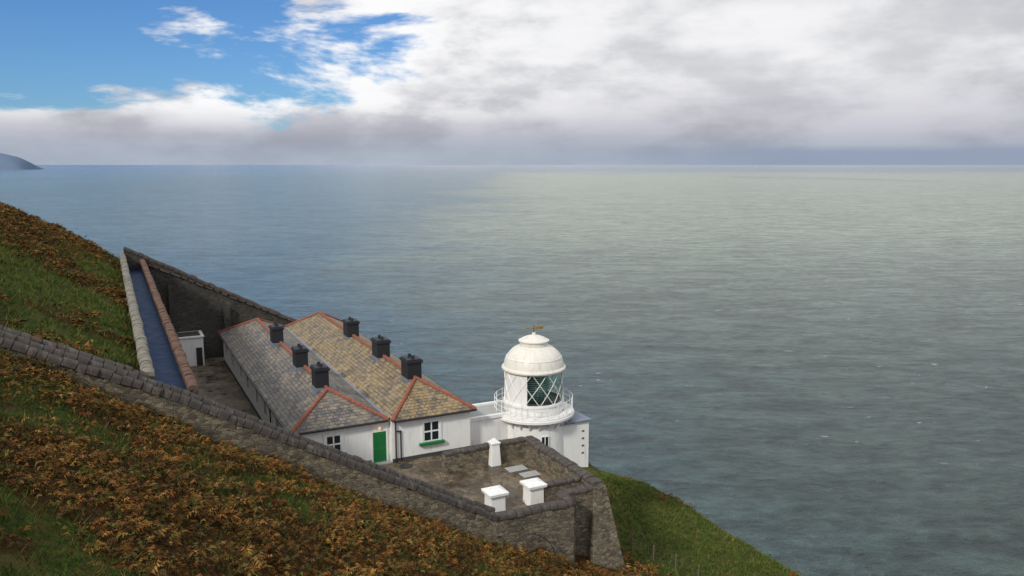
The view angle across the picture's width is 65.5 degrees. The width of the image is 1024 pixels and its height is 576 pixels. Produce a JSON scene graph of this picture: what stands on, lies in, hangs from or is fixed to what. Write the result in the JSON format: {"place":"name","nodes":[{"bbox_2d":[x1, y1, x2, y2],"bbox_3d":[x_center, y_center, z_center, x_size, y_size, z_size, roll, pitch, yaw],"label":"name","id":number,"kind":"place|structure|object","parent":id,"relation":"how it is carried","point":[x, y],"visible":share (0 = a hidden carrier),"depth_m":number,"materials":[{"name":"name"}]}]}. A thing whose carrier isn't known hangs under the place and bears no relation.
{"place":"outdoors","nodes":[
{"label":"outdoors","id":0,"kind":"place"},
{"bbox_2d":[0,153,42,169],"bbox_3d":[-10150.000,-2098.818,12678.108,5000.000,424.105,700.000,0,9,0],"label":"distant headland","id":1,"kind":"structure","parent":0,"point":[9,162],"depth_m":12518.58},
{"bbox_2d":[129,270,185,389],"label":"footpath","id":2,"kind":"structure","parent":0,"point":[165,367],"depth_m":46.07,"materials":[{"name":"blue"}]},
{"bbox_2d":[191,357,555,509],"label":"courtyard","id":3,"kind":"structure","parent":0,"point":[216,380],"depth_m":50.99,"materials":[{"name":"stone"}]},
{"bbox_2d":[141,266,198,394],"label":"stone retaining wall","id":4,"kind":"structure","parent":3,"relation":"on","point":[195,391],"depth_m":46.34,"materials":[{"name":"stone"}]},
{"bbox_2d":[140,259,198,390],"bbox_3d":[-24.523,0.805,55.215,0.514,0.709,47.867,-4,10,-27],"label":"coping","id":5,"kind":"object","parent":4,"relation":"on","point":[190,381],"visible":1,"depth_m":43.79,"materials":[{"name":"stone"}]},
{"bbox_2d":[176,330,204,366],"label":"white outbuilding","id":6,"kind":"structure","parent":3,"relation":"on","point":[192,344],"depth_m":76.93,"materials":[{"name":"paint"}]},
{"bbox_2d":[196,347,202,365],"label":"door","id":7,"kind":"structure","parent":6,"relation":"in","point":[199,354],"depth_m":77.14,"materials":[{"name":"metal"}]},
{"bbox_2d":[167,285,230,332],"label":"buttress piers","id":8,"kind":"structure","parent":3,"relation":"on","point":[172,307],"depth_m":77.75,"materials":[{"name":"stone"}]},
{"bbox_2d":[218,311,476,464],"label":"keepers cottages","id":9,"kind":"structure","parent":3,"relation":"on","point":[346,386],"depth_m":55.23,"materials":[{"name":"tile"}]},
{"bbox_2d":[264,405,266,417],"bbox_3d":[-18.068,8.765,58.359,0.062,1.340,1.000,-4,10,-27],"label":"side window frame","id":10,"kind":"structure","parent":9,"relation":"in","point":[265,409],"depth_m":58.34,"materials":[{"name":"white paint"}]},
{"bbox_2d":[327,435,339,449],"bbox_3d":[-11.328,9.935,50.595,0.900,1.150,0.012,-4,10,-27],"label":"window glass","id":11,"kind":"structure","parent":9,"relation":"in","point":[336,438],"depth_m":50.60,"materials":[{"name":"grey glass"}]},
{"bbox_2d":[326,434,341,450],"bbox_3d":[-11.327,9.935,50.594,1.000,1.250,0.054,-4,10,-27],"label":"window frame","id":12,"kind":"structure","parent":9,"relation":"in","point":[340,443],"depth_m":50.59,"materials":[{"name":"white paint"}]},
{"bbox_2d":[374,433,384,460],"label":"door panels","id":13,"kind":"structure","parent":9,"relation":"in","point":[382,436],"depth_m":51.98,"materials":[{"name":"green paint"}]},
{"bbox_2d":[373,431,386,462],"bbox_3d":[-8.649,10.370,52.028,0.900,2.050,0.060,-4,10,-27],"label":"door","id":14,"kind":"structure","parent":9,"relation":"in","point":[382,432],"depth_m":52.02,"materials":[{"name":"green paint"}]},
{"bbox_2d":[424,421,437,440],"bbox_3d":[-5.377,9.523,53.089,1.060,1.300,0.012,-4,10,-27],"label":"window glass","id":15,"kind":"structure","parent":9,"relation":"in","point":[427,426],"depth_m":53.07,"materials":[{"name":"grey glass"}]},
{"bbox_2d":[423,420,439,441],"bbox_3d":[-5.376,9.523,53.088,1.160,1.400,0.054,-4,10,-27],"label":"window frame","id":16,"kind":"structure","parent":9,"relation":"in","point":[438,429],"depth_m":53.10,"materials":[{"name":"white paint"}]},
{"bbox_2d":[400,463,412,468],"bbox_3d":[-6.841,11.512,51.513,0.840,0.050,0.840,0,9,0],"label":"manhole cover","id":17,"kind":"object","parent":3,"relation":"on","point":[406,466],"visible":1,"depth_m":51.36,"materials":[{"name":"metal"}]},
{"bbox_2d":[442,441,525,472],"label":"stone yard wall","id":18,"kind":"structure","parent":3,"relation":"on","point":[479,458],"depth_m":51.34,"materials":[{"name":"stone"}]},
{"bbox_2d":[442,436,525,456],"bbox_3d":[-1.765,10.248,51.714,5.768,0.331,0.672,-4,10,-27],"label":"coping","id":19,"kind":"object","parent":18,"relation":"on","point":[472,448],"visible":0.92,"depth_m":51.31,"materials":[{"name":"stone"}]},
{"bbox_2d":[487,438,500,466],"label":"gate pier","id":20,"kind":"structure","parent":3,"relation":"on","point":[494,455],"depth_m":51.44,"materials":[{"name":"white paint"}]},
{"bbox_2d":[481,485,508,511],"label":"gate pier","id":21,"kind":"structure","parent":3,"relation":"on","point":[495,496],"depth_m":44.30,"materials":[{"name":"white paint"}]},
{"bbox_2d":[505,465,527,472],"bbox_3d":[0.273,11.584,51.104,1.300,0.035,0.840,-4,10,-27],"label":"drain cover","id":22,"kind":"object","parent":3,"relation":"on","point":[516,468],"visible":1,"depth_m":51.06,"materials":[{"name":"concrete"}]},
{"bbox_2d":[519,470,540,477],"bbox_3d":[1.130,11.723,50.204,1.200,0.035,0.800,-4,10,-27],"label":"drain cover","id":23,"kind":"object","parent":3,"relation":"on","point":[529,474],"visible":1,"depth_m":50.16,"materials":[{"name":"concrete"}]},
{"bbox_2d":[520,477,546,505],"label":"gate pier","id":24,"kind":"structure","parent":3,"relation":"on","point":[533,491],"depth_m":45.41,"materials":[{"name":"white paint"}]},
{"bbox_2d":[544,480,580,501],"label":"stone yard wall","id":25,"kind":"structure","parent":3,"relation":"on","point":[549,493],"depth_m":46.03,"materials":[{"name":"stone"}]},
{"bbox_2d":[544,475,580,488],"bbox_3d":[2.768,11.234,46.318,2.670,0.310,0.564,-4,10,-26],"label":"coping","id":26,"kind":"object","parent":25,"relation":"on","point":[564,480],"visible":0.91,"depth_m":46.25,"materials":[{"name":"stone"}]},
{"bbox_2d":[0,202,802,575],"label":"hillside","id":27,"kind":"structure","parent":0,"point":[38,542],"depth_m":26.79,"materials":[{"name":"brown plant"}]},
{"bbox_2d":[121,269,153,379],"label":"stone path wall","id":28,"kind":"structure","parent":27,"relation":"on","point":[150,377],"depth_m":36.30,"materials":[{"name":"grey stone"}]},
{"bbox_2d":[119,253,154,376],"bbox_3d":[-26.221,0.260,54.710,0.600,0.744,47.067,-4,10,-27],"label":"coping","id":29,"kind":"object","parent":28,"relation":"on","point":[144,359],"visible":0.98,"depth_m":43.78,"materials":[{"name":"stone"}]},
{"bbox_2d":[124,250,291,358],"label":"stone enclosing wall","id":30,"kind":"structure","parent":27,"relation":"on","point":[198,307],"depth_m":79.36,"materials":[{"name":"grey stone"}]},
{"bbox_2d":[123,246,296,320],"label":"coping","id":31,"kind":"object","parent":30,"relation":"attached to","point":[174,269],"visible":0.84,"depth_m":79.06,"materials":[{"name":"stone"}]},
{"bbox_2d":[148,264,293,321],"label":"raking ledge","id":32,"kind":"object","parent":30,"relation":"attached to","point":[185,278],"visible":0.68,"depth_m":79.55,"materials":[{"name":"stone"}]},
{"bbox_2d":[0,340,497,543],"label":"stone boundary wall","id":33,"kind":"structure","parent":27,"relation":"on","point":[366,485],"depth_m":35.99,"materials":[{"name":"grey stone"}]},
{"bbox_2d":[0,329,498,520],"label":"coping","id":34,"kind":"object","parent":33,"relation":"on","point":[236,417],"visible":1,"depth_m":34.59,"materials":[{"name":"stone"}]},
{"bbox_2d":[0,202,800,575],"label":"bracken","id":35,"kind":"object","parent":27,"relation":"on","point":[130,412],"visible":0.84,"depth_m":27.39,"materials":[{"name":"brown plant"}]},
{"bbox_2d":[470,415,514,445],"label":"walls","id":36,"kind":"structure","parent":27,"relation":"on","point":[483,431],"depth_m":55.73,"materials":[{"name":"white paint"}]},
{"bbox_2d":[470,403,505,416],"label":"flat roof","id":37,"kind":"structure","parent":36,"relation":"on","point":[486,410],"depth_m":57.15,"materials":[{"name":"concrete"}]},
{"bbox_2d":[470,400,511,421],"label":"parapet","id":38,"kind":"structure","parent":36,"relation":"on","point":[485,417],"depth_m":55.86,"materials":[{"name":"white paint"}]},
{"bbox_2d":[494,326,591,466],"bbox_3d":[1.873,9.136,58.023,6.600,13.150,5.900,-4,10,-27],"label":"lighthouse","id":39,"kind":"object","parent":27,"relation":"on","point":[533,366],"visible":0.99,"depth_m":55.96,"materials":[{"name":"white paint"}]},
{"bbox_2d":[542,437,547,445],"bbox_3d":[2.314,10.801,55.774,0.465,0.750,0.151,0,9,0],"label":"tower window","id":40,"kind":"structure","parent":39,"relation":"in","point":[543,438],"depth_m":55.76,"materials":[{"name":"black glass"}]},
{"bbox_2d":[583,481,625,569],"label":"stone buttress","id":41,"kind":"structure","parent":27,"relation":"on","point":[604,549],"depth_m":45.62,"materials":[{"name":"grey stone"}]},
{"bbox_2d":[615,523,699,575],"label":"wire fence","id":42,"kind":"object","parent":27,"relation":"on","point":[653,551],"visible":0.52,"depth_m":50.27,"materials":[{"name":"wood"}]},
{"bbox_2d":[0,165,1023,575],"bbox_3d":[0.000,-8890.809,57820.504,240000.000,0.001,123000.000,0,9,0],"label":"sea","id":43,"kind":"structure","parent":0,"point":[810,369],"depth_m":480.89,"materials":[{"name":"liquid"}]},
{"bbox_2d":[0,0,1023,164],"label":"sky","id":44,"kind":"structure","parent":0,"point":[83,82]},
{"bbox_2d":[498,498,575,564],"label":"stone entrance wall","id":45,"kind":"structure","parent":0,"point":[556,528],"depth_m":42.74,"materials":[{"name":"grey stone"}]},
{"bbox_2d":[515,533,554,555],"bbox_3d":[1.238,13.644,42.040,2.456,1.650,0.060,-4,10,-27],"label":"stone arch","id":46,"kind":"object","parent":45,"relation":"in","point":[537,535],"visible":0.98,"depth_m":41.98,"materials":[{"name":"grey stone"}]},
{"bbox_2d":[495,491,575,520],"bbox_3d":[1.154,11.713,42.999,4.949,0.444,1.572,-4,10,-27],"label":"coping","id":47,"kind":"object","parent":45,"relation":"on","point":[565,499],"visible":1,"depth_m":42.50,"materials":[{"name":"stone"}]},
{"bbox_2d":[526,442,602,486],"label":"stone yard wall","id":48,"kind":"structure","parent":0,"point":[549,465],"depth_m":50.30,"materials":[{"name":"stone"}]},
{"bbox_2d":[525,435,603,485],"bbox_3d":[3.015,10.575,49.380,0.825,0.312,8.517,-4,10,-27],"label":"coping","id":49,"kind":"object","parent":48,"relation":"on","point":[568,464],"visible":1,"depth_m":48.71,"materials":[{"name":"stone"}]},
{"bbox_2d":[570,490,592,556],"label":"stone yard wall","id":50,"kind":"structure","parent":0,"point":[583,506],"depth_m":45.43,"materials":[{"name":"stone"}]},
{"bbox_2d":[561,484,593,494],"bbox_3d":[3.756,11.450,45.281,1.867,0.277,0.628,-4,10,-27],"label":"coping","id":51,"kind":"object","parent":50,"relation":"on","point":[585,488],"visible":0.98,"depth_m":45.11,"materials":[{"name":"stone"}]},
{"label":"stone boundary wall","id":52,"kind":"object","parent":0,"visible":0},
{"bbox_2d":[0,325,145,376],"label":"coping","id":53,"kind":"object","parent":52,"relation":"on","point":[70,350],"visible":0.81,"depth_m":32.08,"materials":[{"name":"stone"}]}
]}

